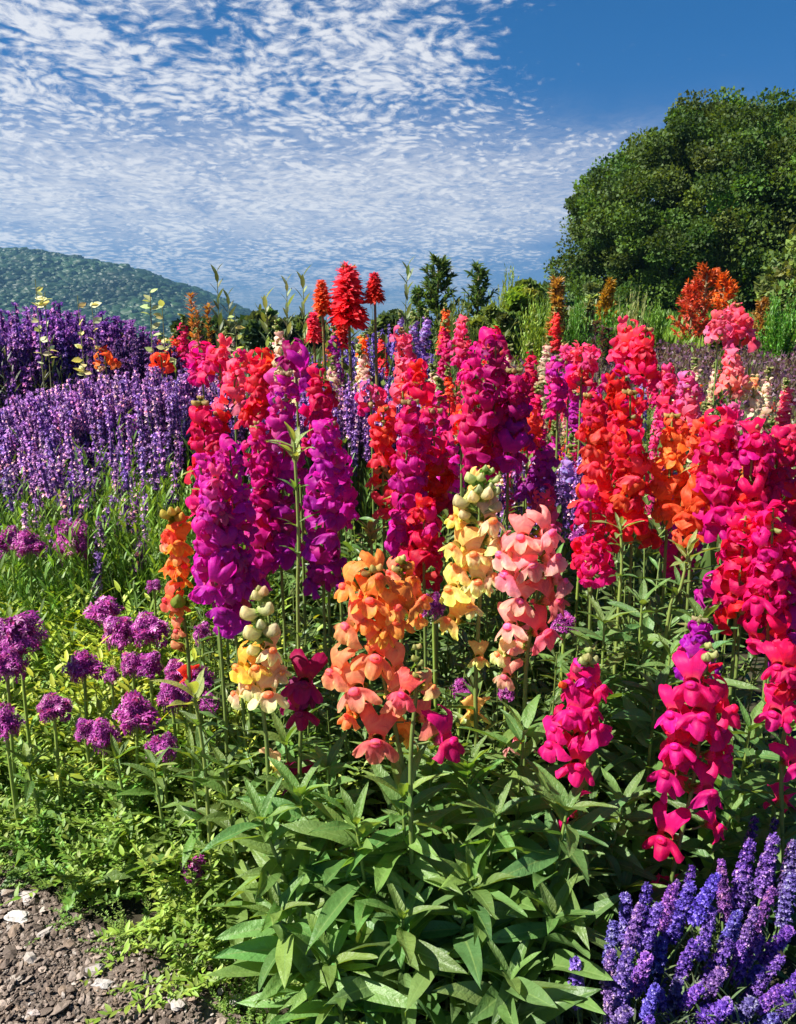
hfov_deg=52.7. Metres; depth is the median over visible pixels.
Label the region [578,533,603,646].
snapdragon
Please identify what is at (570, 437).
snapdragon
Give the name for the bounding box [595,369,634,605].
snapdragon
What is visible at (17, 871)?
edging plant
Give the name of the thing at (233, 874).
edging plant
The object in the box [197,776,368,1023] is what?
leafy shoot
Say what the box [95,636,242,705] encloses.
bright leafy plant
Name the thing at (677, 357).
dry meadow
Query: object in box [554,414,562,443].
snapdragon
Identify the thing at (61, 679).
bright leafy plant
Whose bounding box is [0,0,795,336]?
sky
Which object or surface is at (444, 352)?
snapdragon
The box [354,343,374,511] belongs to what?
snapdragon
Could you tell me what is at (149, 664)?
round purple flower
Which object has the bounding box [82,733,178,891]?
leafy shoot
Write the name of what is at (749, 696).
leafy plant
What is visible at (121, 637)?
round purple flower
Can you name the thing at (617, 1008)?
lavender
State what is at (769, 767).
leafy plant
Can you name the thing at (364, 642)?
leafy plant
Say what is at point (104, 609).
round purple flower
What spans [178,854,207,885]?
round purple flower
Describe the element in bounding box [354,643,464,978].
snapdragon
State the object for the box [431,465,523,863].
snapdragon
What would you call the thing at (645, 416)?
snapdragon
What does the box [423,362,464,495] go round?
snapdragon
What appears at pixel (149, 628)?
round purple flower
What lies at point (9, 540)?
round purple flower
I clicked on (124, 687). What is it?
bright leafy plant
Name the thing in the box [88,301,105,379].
pale leaf stalk
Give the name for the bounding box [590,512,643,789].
snapdragon stalk
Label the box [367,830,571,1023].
leafy shoot
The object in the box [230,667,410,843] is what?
leafy plant
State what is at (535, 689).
leafy plant
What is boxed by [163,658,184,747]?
round purple flower
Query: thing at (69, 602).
bright leafy plant
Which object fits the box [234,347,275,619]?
snapdragon
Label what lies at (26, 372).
salvia bush
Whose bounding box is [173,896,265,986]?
edging plant
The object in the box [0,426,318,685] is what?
lavender bush
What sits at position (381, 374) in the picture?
lavender bush
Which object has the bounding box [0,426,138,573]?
lavender bush
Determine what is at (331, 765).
leafy shoot
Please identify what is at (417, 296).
conifer shrub
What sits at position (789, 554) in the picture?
snapdragon
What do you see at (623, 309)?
leafy bush
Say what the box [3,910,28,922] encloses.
stone
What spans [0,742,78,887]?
leafy shoot
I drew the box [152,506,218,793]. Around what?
snapdragon
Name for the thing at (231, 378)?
snapdragon
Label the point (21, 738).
fine leafy plant
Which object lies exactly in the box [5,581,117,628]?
bright leafy plant
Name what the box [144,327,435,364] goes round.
grass
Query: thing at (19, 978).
stone
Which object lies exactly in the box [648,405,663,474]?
snapdragon
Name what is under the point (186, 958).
edging plant
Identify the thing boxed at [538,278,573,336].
leafy bush
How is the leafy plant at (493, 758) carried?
on the ground at (132, 909)
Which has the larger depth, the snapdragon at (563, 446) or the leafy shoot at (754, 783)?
the snapdragon at (563, 446)
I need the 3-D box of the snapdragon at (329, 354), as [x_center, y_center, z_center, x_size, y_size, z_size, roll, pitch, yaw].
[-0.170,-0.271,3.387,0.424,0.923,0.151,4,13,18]
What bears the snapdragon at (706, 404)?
on the ground at (132, 909)
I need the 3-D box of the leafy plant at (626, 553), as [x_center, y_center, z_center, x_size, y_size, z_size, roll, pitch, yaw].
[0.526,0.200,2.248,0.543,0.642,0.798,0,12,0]
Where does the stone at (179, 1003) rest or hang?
on the gravel
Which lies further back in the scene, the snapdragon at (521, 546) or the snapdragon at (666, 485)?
the snapdragon at (666, 485)
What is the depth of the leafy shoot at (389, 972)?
1.13 m
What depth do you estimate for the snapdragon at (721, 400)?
4.79 m
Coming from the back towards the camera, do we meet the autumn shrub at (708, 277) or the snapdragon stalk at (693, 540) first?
the autumn shrub at (708, 277)
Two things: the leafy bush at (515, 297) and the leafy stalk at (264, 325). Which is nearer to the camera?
the leafy stalk at (264, 325)
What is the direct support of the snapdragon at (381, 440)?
on the ground at (132, 909)
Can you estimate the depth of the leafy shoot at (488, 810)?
1.23 m
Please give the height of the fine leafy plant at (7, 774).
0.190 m
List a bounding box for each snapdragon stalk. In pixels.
[150,668,243,901]
[243,421,340,757]
[343,516,388,745]
[554,640,621,836]
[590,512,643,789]
[636,529,719,782]
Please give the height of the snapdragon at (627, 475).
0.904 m
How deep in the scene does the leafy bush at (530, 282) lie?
11.47 m
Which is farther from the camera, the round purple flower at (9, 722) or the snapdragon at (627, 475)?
the snapdragon at (627, 475)
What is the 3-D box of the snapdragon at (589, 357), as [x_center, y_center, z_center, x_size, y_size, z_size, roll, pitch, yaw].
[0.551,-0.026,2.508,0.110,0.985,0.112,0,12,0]
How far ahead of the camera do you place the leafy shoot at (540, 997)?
1.09 m
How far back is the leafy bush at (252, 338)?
12.45 m
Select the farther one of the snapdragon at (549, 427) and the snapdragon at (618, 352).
the snapdragon at (549, 427)
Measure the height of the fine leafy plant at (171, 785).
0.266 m
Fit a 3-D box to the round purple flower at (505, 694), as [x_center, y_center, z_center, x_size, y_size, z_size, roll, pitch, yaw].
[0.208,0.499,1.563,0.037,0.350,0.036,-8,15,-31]
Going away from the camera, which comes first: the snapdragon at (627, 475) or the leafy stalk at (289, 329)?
the snapdragon at (627, 475)
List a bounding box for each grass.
[0,389,795,652]
[1,351,542,493]
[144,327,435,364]
[561,325,795,351]
[638,308,795,327]
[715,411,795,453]
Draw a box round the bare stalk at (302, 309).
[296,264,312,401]
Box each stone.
[0,889,13,897]
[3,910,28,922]
[10,975,21,980]
[18,891,34,902]
[26,1009,40,1016]
[36,925,53,937]
[84,963,104,977]
[91,978,113,988]
[166,995,186,1011]
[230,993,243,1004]
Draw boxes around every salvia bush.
[0,301,125,404]
[0,310,158,407]
[0,315,92,413]
[39,329,150,401]
[63,338,189,395]
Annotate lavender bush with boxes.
[0,377,243,535]
[0,394,188,583]
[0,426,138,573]
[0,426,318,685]
[0,447,191,669]
[0,455,189,665]
[0,524,168,668]
[1,498,309,687]
[2,426,279,646]
[4,431,337,656]
[14,366,249,565]
[21,366,313,532]
[244,379,440,583]
[275,352,391,479]
[339,324,440,405]
[469,455,660,665]
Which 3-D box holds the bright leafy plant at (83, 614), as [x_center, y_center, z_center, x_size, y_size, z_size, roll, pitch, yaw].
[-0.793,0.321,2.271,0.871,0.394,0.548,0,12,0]
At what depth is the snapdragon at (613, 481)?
2.64 m
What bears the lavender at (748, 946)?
on the ground at (132, 909)
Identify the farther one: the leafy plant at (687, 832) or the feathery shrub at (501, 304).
the feathery shrub at (501, 304)
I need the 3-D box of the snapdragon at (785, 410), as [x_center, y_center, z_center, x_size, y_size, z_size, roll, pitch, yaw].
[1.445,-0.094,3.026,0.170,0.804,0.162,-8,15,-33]
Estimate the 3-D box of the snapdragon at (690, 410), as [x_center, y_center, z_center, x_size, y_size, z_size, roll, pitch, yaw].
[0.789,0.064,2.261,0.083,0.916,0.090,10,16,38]
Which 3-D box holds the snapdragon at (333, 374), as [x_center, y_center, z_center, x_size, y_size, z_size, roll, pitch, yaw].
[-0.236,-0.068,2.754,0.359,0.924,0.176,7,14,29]
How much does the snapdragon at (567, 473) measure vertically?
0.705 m
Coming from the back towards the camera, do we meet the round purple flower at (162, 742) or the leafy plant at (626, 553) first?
the leafy plant at (626, 553)
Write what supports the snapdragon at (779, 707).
on the ground at (132, 909)
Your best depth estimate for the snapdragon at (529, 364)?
3.14 m
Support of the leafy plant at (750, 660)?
on the ground at (132, 909)
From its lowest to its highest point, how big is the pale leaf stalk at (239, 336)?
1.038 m
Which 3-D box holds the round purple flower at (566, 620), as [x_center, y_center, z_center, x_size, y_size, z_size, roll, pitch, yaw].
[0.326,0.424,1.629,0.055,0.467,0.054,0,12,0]
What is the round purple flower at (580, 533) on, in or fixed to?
on the ground at (132, 909)
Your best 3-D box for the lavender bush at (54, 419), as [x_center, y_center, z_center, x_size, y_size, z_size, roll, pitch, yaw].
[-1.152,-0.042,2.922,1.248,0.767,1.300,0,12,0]
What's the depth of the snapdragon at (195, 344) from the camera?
3.52 m
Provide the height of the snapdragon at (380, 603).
0.735 m
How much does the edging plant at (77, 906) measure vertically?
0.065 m
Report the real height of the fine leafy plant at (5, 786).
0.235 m
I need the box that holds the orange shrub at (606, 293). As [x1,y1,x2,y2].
[593,275,619,336]
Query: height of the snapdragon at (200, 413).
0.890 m
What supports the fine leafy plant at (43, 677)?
on the ground at (132, 909)
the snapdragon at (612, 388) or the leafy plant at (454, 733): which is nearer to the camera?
the leafy plant at (454, 733)
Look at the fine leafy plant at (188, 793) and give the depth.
1.52 m
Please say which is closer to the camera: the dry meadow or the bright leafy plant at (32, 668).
the bright leafy plant at (32, 668)
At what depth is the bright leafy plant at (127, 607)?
2.03 m
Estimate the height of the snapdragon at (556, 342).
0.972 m
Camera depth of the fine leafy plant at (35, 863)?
1.53 m
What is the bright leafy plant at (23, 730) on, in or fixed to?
on the ground at (132, 909)
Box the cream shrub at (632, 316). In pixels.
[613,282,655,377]
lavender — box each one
[516,882,698,1023]
[556,864,793,1023]
[600,815,795,1023]
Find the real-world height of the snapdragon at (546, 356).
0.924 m
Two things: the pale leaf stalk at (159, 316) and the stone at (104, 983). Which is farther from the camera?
the pale leaf stalk at (159, 316)
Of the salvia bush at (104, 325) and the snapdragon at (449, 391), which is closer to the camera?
the snapdragon at (449, 391)
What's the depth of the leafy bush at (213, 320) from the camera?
13.40 m
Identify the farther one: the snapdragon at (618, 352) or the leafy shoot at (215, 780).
the snapdragon at (618, 352)
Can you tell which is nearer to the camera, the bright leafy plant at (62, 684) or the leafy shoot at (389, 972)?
the leafy shoot at (389, 972)
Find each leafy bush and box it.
[169,314,234,350]
[230,307,299,350]
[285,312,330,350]
[365,308,431,349]
[468,301,526,361]
[500,284,544,334]
[514,277,553,312]
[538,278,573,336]
[565,280,609,343]
[608,303,649,337]
[707,316,745,351]
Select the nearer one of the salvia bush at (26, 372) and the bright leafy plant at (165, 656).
the bright leafy plant at (165, 656)
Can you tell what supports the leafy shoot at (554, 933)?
on the ground at (132, 909)
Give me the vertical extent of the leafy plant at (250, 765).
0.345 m
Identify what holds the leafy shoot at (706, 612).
on the ground at (132, 909)
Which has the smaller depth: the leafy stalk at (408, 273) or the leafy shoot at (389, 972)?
the leafy shoot at (389, 972)
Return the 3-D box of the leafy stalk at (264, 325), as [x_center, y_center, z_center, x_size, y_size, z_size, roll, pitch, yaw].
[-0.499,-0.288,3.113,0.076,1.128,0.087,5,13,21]
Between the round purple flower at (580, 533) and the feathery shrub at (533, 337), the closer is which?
the round purple flower at (580, 533)
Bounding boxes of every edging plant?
[0,774,73,851]
[0,821,100,889]
[0,833,27,868]
[20,813,112,860]
[26,861,141,945]
[41,831,102,881]
[75,860,175,916]
[78,893,173,963]
[85,816,236,870]
[131,866,172,918]
[139,910,248,976]
[146,806,313,918]
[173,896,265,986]
[200,977,278,1023]
[221,917,304,1000]
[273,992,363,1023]
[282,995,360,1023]
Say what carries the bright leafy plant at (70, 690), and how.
on the ground at (132, 909)
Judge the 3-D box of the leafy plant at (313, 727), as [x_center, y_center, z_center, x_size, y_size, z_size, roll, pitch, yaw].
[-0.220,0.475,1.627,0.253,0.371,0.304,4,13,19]
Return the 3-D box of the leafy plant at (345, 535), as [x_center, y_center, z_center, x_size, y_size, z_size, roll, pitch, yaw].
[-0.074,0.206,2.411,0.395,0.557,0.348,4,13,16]
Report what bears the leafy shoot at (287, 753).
on the ground at (132, 909)
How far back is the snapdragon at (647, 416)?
4.42 m
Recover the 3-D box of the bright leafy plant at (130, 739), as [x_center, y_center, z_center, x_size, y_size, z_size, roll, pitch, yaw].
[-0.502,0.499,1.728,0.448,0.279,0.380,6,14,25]
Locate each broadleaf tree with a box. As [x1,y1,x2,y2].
[542,86,795,312]
[753,223,795,313]
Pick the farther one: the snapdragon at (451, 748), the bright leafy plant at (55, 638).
the bright leafy plant at (55, 638)
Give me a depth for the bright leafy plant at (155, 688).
2.03 m
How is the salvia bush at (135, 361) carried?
on the ground at (132, 909)
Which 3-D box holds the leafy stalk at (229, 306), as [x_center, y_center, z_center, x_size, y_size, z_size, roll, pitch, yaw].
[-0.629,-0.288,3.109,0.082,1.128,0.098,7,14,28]
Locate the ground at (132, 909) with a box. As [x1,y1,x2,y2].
[0,639,795,1023]
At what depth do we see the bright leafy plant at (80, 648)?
1.99 m
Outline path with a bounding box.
[0,859,246,1023]
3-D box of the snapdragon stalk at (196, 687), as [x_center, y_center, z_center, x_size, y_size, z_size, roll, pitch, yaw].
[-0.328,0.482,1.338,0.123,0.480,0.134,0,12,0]
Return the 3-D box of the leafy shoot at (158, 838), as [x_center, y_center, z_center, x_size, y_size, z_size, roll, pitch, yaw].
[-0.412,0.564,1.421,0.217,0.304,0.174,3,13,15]
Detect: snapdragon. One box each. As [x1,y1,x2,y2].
[93,345,121,379]
[149,350,174,475]
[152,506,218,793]
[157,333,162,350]
[170,328,180,355]
[173,313,190,379]
[178,453,254,790]
[184,395,227,717]
[185,341,219,430]
[188,328,202,385]
[188,460,236,790]
[197,333,231,388]
[201,408,232,707]
[211,348,250,546]
[211,433,268,782]
[222,326,234,369]
[224,585,291,985]
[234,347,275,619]
[241,420,283,623]
[245,318,292,450]
[249,648,327,920]
[259,367,308,723]
[274,338,311,645]
[292,338,347,495]
[298,363,342,665]
[301,418,349,746]
[302,355,368,540]
[317,454,359,751]
[321,549,438,899]
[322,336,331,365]
[326,326,345,398]
[344,329,372,386]
[348,554,436,809]
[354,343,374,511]
[354,381,387,541]
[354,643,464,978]
[365,405,396,697]
[377,332,389,380]
[382,397,428,579]
[388,325,416,453]
[389,309,404,387]
[394,311,460,405]
[395,493,445,682]
[402,358,439,695]
[414,308,431,374]
[415,407,459,750]
[420,377,466,673]
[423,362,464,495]
[428,319,459,445]
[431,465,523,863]
[433,303,484,381]
[438,365,459,541]
[441,404,472,703]
[447,314,470,495]
[447,344,489,410]
[454,368,461,410]
[457,328,479,411]
[457,351,499,741]
[459,344,517,509]
[469,326,507,602]
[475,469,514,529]
[476,504,573,870]
[479,335,514,705]
[489,367,536,600]
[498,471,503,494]
[506,342,540,473]
[510,385,547,514]
[510,434,583,525]
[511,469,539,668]
[520,406,542,667]
[524,335,553,453]
[528,445,560,696]
[532,483,562,665]
[534,307,568,393]
[537,647,639,998]
[541,402,551,444]
[543,355,568,487]
[546,420,579,529]
[547,409,561,442]
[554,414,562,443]
[555,443,577,617]
[559,340,586,456]
[559,389,593,537]
[559,437,565,460]
[560,400,566,427]
[561,342,601,466]
[561,417,565,443]
[564,428,574,468]
[567,391,616,647]
[570,483,616,625]
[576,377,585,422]
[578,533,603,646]
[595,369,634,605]
[604,479,670,537]
[605,388,662,784]
[606,315,639,554]
[624,325,661,561]
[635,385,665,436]
[636,379,649,448]
[642,642,740,977]
[644,379,654,420]
[644,456,662,525]
[647,364,658,428]
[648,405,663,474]
[648,471,677,561]
[649,412,690,668]
[654,362,682,594]
[659,524,702,687]
[671,370,704,617]
[672,416,719,684]
[673,614,722,873]
[676,357,720,471]
[686,401,711,477]
[689,299,754,419]
[692,404,741,661]
[693,570,740,686]
[703,309,733,414]
[705,362,719,414]
[711,400,744,636]
[711,504,766,777]
[714,348,748,538]
[714,363,728,414]
[715,416,777,741]
[722,302,760,402]
[737,366,775,480]
[738,374,765,420]
[741,499,792,767]
[741,640,795,962]
[757,425,795,807]
[762,379,795,510]
[762,522,795,735]
[764,419,775,468]
[767,424,795,683]
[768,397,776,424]
[772,377,786,424]
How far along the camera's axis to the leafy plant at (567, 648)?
1.73 m
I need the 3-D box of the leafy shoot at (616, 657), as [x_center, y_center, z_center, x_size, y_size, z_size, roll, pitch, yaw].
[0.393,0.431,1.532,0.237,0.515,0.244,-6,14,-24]
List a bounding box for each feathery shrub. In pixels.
[427,290,482,370]
[485,262,518,307]
[511,299,562,373]
[518,286,566,346]
[562,291,593,356]
[581,300,618,365]
[643,298,671,347]
[755,290,795,360]
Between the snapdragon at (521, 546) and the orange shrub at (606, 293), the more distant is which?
the orange shrub at (606, 293)
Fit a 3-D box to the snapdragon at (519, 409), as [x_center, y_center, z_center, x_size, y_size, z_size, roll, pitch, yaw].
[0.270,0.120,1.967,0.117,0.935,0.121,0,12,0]
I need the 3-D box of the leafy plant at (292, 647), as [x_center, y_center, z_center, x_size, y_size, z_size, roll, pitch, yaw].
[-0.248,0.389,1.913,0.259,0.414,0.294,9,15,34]
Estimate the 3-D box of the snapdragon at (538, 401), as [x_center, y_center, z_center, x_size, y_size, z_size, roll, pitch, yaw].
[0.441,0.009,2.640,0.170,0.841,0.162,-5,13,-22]
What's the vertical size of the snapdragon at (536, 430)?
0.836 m
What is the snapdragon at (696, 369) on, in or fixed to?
on the ground at (132, 909)
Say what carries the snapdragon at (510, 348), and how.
on the ground at (132, 909)
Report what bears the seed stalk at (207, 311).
on the ground at (132, 909)
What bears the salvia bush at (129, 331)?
on the ground at (132, 909)
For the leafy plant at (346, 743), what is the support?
on the ground at (132, 909)
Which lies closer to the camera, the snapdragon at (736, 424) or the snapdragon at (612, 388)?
the snapdragon at (612, 388)
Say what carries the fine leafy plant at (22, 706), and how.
on the ground at (132, 909)
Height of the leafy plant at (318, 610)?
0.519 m
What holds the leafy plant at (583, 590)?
on the ground at (132, 909)
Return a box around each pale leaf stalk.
[31,279,51,406]
[35,292,55,391]
[71,295,92,378]
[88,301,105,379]
[140,289,162,390]
[153,299,175,381]
[226,313,245,480]
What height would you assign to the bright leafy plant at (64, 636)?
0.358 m
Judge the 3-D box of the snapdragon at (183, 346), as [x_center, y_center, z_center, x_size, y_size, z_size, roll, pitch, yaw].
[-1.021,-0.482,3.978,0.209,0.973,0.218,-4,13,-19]
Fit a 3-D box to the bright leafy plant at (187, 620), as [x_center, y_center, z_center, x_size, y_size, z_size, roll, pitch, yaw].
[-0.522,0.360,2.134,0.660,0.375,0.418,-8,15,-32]
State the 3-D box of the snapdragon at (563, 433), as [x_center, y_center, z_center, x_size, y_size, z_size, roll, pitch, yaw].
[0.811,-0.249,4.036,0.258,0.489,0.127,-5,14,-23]
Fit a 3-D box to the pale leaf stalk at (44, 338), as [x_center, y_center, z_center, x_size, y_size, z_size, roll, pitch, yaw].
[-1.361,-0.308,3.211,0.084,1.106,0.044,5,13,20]
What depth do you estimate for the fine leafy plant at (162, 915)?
1.33 m
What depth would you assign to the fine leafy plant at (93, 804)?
1.53 m
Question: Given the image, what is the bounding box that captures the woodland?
[0,247,251,337]
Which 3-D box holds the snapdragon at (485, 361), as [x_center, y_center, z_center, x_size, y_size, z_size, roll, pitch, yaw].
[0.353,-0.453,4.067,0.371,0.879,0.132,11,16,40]
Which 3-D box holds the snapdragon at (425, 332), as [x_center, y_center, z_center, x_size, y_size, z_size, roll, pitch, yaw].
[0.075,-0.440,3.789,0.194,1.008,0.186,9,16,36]
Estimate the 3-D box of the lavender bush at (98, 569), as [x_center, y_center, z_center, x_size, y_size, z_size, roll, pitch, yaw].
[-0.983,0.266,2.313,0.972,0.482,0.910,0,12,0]
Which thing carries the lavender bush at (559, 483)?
on the ground at (132, 909)
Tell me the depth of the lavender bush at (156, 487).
2.22 m
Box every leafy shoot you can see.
[0,604,53,741]
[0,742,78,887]
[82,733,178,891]
[92,746,231,887]
[126,727,250,949]
[158,742,285,961]
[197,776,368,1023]
[201,865,385,1023]
[231,755,370,998]
[244,709,344,914]
[266,905,422,1023]
[279,781,426,1023]
[282,732,394,894]
[307,870,514,1023]
[318,744,476,1020]
[362,718,488,845]
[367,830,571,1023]
[418,918,601,1023]
[419,735,507,861]
[424,778,551,980]
[435,693,599,975]
[437,858,640,1023]
[476,757,632,1006]
[537,596,654,857]
[562,766,682,954]
[567,577,680,830]
[573,849,690,999]
[596,665,699,902]
[603,631,698,875]
[638,774,795,978]
[647,696,792,949]
[657,590,760,849]
[719,694,795,909]
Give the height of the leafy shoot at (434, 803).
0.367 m
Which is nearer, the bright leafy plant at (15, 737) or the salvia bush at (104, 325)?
the bright leafy plant at (15, 737)
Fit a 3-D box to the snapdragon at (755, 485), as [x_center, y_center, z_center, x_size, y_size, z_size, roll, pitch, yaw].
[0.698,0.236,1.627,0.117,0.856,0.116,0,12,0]
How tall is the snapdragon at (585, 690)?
0.568 m
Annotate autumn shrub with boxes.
[668,262,722,340]
[670,278,710,340]
[706,270,740,325]
[750,296,769,340]
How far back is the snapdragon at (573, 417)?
2.79 m
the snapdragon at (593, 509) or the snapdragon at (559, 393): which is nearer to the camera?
the snapdragon at (593, 509)
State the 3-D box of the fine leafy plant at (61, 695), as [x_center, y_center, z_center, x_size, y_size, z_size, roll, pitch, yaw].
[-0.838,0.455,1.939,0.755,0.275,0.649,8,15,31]
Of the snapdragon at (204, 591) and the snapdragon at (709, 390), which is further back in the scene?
the snapdragon at (709, 390)
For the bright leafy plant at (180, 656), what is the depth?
1.89 m
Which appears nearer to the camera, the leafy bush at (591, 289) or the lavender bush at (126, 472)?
the lavender bush at (126, 472)
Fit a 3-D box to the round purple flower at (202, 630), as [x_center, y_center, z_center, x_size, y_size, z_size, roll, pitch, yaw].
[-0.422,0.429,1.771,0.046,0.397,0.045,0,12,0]
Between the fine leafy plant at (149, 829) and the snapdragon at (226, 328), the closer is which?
the fine leafy plant at (149, 829)
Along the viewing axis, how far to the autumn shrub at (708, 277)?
12.52 m
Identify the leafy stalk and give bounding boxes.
[209,263,226,390]
[220,288,239,358]
[255,288,272,352]
[280,275,298,403]
[398,256,415,404]
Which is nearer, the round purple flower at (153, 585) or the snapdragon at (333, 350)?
the round purple flower at (153, 585)
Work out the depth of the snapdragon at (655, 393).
4.54 m
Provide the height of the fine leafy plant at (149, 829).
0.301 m
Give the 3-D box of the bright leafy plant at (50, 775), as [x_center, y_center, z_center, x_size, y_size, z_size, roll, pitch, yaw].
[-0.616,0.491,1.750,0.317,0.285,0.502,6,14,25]
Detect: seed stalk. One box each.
[185,292,198,352]
[190,308,204,351]
[201,303,214,380]
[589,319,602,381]
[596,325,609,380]
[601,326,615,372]
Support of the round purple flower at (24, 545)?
on the ground at (132, 909)
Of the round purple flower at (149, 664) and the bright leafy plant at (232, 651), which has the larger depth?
the bright leafy plant at (232, 651)
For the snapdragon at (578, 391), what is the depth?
4.25 m
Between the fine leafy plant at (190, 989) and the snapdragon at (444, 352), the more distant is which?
the snapdragon at (444, 352)
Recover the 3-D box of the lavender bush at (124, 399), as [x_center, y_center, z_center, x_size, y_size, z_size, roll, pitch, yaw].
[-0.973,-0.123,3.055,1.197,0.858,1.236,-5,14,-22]
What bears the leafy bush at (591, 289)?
on the ground at (132, 909)
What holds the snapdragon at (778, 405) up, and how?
on the ground at (132, 909)
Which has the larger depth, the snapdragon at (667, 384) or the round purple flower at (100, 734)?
the snapdragon at (667, 384)
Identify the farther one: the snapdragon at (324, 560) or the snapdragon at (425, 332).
the snapdragon at (425, 332)
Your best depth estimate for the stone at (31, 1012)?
1.20 m
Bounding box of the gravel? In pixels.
[0,850,247,1023]
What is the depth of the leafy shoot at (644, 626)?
1.54 m
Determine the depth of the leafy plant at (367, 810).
1.58 m
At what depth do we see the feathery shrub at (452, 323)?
7.75 m
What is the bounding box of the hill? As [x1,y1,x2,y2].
[14,265,166,333]
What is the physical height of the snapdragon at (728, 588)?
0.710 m
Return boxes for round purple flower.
[0,525,20,608]
[0,610,48,805]
[0,647,31,808]
[0,701,25,855]
[10,528,47,620]
[36,692,72,840]
[53,518,90,617]
[60,649,108,752]
[74,718,98,804]
[83,595,125,685]
[86,717,121,825]
[102,615,136,694]
[102,665,119,728]
[112,690,160,798]
[121,651,141,772]
[130,610,169,699]
[137,650,164,734]
[143,731,178,821]
[146,579,161,683]
[156,678,190,799]
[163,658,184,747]
[178,681,203,766]
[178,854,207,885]
[190,665,215,732]
[193,620,211,689]
[199,691,219,788]
[422,591,446,764]
[449,678,471,738]
[497,687,514,766]
[550,610,577,704]
[565,525,586,749]
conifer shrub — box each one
[407,285,434,354]
[413,251,473,358]
[455,259,499,326]
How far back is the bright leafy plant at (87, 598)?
2.05 m
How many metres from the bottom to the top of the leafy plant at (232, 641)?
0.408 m
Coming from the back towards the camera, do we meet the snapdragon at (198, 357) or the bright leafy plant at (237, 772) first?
the snapdragon at (198, 357)
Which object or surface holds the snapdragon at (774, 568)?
on the ground at (132, 909)
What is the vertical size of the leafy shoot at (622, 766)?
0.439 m
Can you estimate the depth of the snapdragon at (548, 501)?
1.93 m
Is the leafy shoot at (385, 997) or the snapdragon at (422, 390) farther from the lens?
the snapdragon at (422, 390)
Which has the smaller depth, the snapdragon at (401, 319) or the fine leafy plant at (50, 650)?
the fine leafy plant at (50, 650)
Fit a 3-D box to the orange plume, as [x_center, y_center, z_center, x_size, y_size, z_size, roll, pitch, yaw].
[1.434,-1.576,7.329,0.244,1.144,0.242,0,12,0]
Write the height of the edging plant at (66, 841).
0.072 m
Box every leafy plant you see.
[0,569,70,661]
[0,571,63,608]
[0,576,292,723]
[0,583,207,705]
[0,610,234,751]
[0,625,255,821]
[0,630,225,766]
[0,637,104,765]
[0,639,167,760]
[0,639,197,764]
[0,641,438,905]
[0,651,98,766]
[0,653,73,767]
[0,654,185,825]
[0,667,104,790]
[0,673,391,855]
[0,675,112,799]
[0,681,67,781]
[0,683,110,834]
[0,715,167,873]
[0,723,79,801]
[0,732,260,848]
[0,762,169,916]
[1,589,125,665]
[1,614,89,720]
[2,588,81,695]
[3,595,121,711]
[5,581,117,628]
[5,583,212,700]
[5,644,132,734]
[8,653,161,806]
[11,647,74,737]
[13,606,73,692]
[13,612,381,818]
[14,674,254,833]
[16,598,92,667]
[17,762,227,893]
[18,554,278,626]
[18,578,174,659]
[23,638,336,787]
[23,770,244,916]
[24,636,289,796]
[24,729,287,901]
[25,610,333,720]
[26,616,171,743]
[31,609,152,663]
[31,655,221,765]
[32,561,268,659]
[34,663,252,780]
[34,740,339,904]
[35,557,143,645]
[35,620,338,773]
[37,610,171,669]
[48,641,249,791]
[52,757,258,985]
[62,688,316,823]
[62,715,370,882]
[63,667,283,816]
[66,622,326,732]
[70,576,284,655]
[75,709,376,864]
[85,819,311,1023]
[87,588,288,690]
[89,575,291,694]
[91,604,250,709]
[93,786,384,972]
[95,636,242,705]
[116,634,287,774]
[122,594,287,642]
[128,607,277,743]
[140,614,320,690]
[159,683,256,782]
[167,608,255,643]
[190,601,340,702]
[199,672,333,795]
[227,648,306,817]
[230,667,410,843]
[255,582,331,751]
[272,518,397,653]
[277,612,481,763]
[277,641,499,835]
[281,613,411,760]
[288,648,407,819]
[321,505,445,644]
[329,560,446,712]
[343,509,580,688]
[349,663,511,827]
[350,663,527,820]
[374,568,490,726]
[377,510,535,712]
[421,554,589,748]
[440,702,519,839]
[442,504,701,696]
[443,631,665,799]
[452,546,613,757]
[454,639,616,822]
[459,641,568,837]
[482,517,594,684]
[494,464,664,630]
[517,519,640,704]
[538,597,665,780]
[580,544,712,699]
[582,576,763,783]
[598,557,692,788]
[606,668,782,838]
[652,549,763,744]
[696,687,793,872]
[701,637,795,801]
[703,700,795,833]
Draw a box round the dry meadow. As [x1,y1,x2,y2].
[440,339,795,423]
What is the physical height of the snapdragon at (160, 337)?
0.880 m
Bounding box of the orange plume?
[543,274,566,369]
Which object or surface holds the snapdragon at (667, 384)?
on the ground at (132, 909)
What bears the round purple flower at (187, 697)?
on the ground at (132, 909)
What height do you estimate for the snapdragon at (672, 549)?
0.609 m
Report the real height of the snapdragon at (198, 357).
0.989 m
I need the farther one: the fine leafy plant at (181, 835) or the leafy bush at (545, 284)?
the leafy bush at (545, 284)

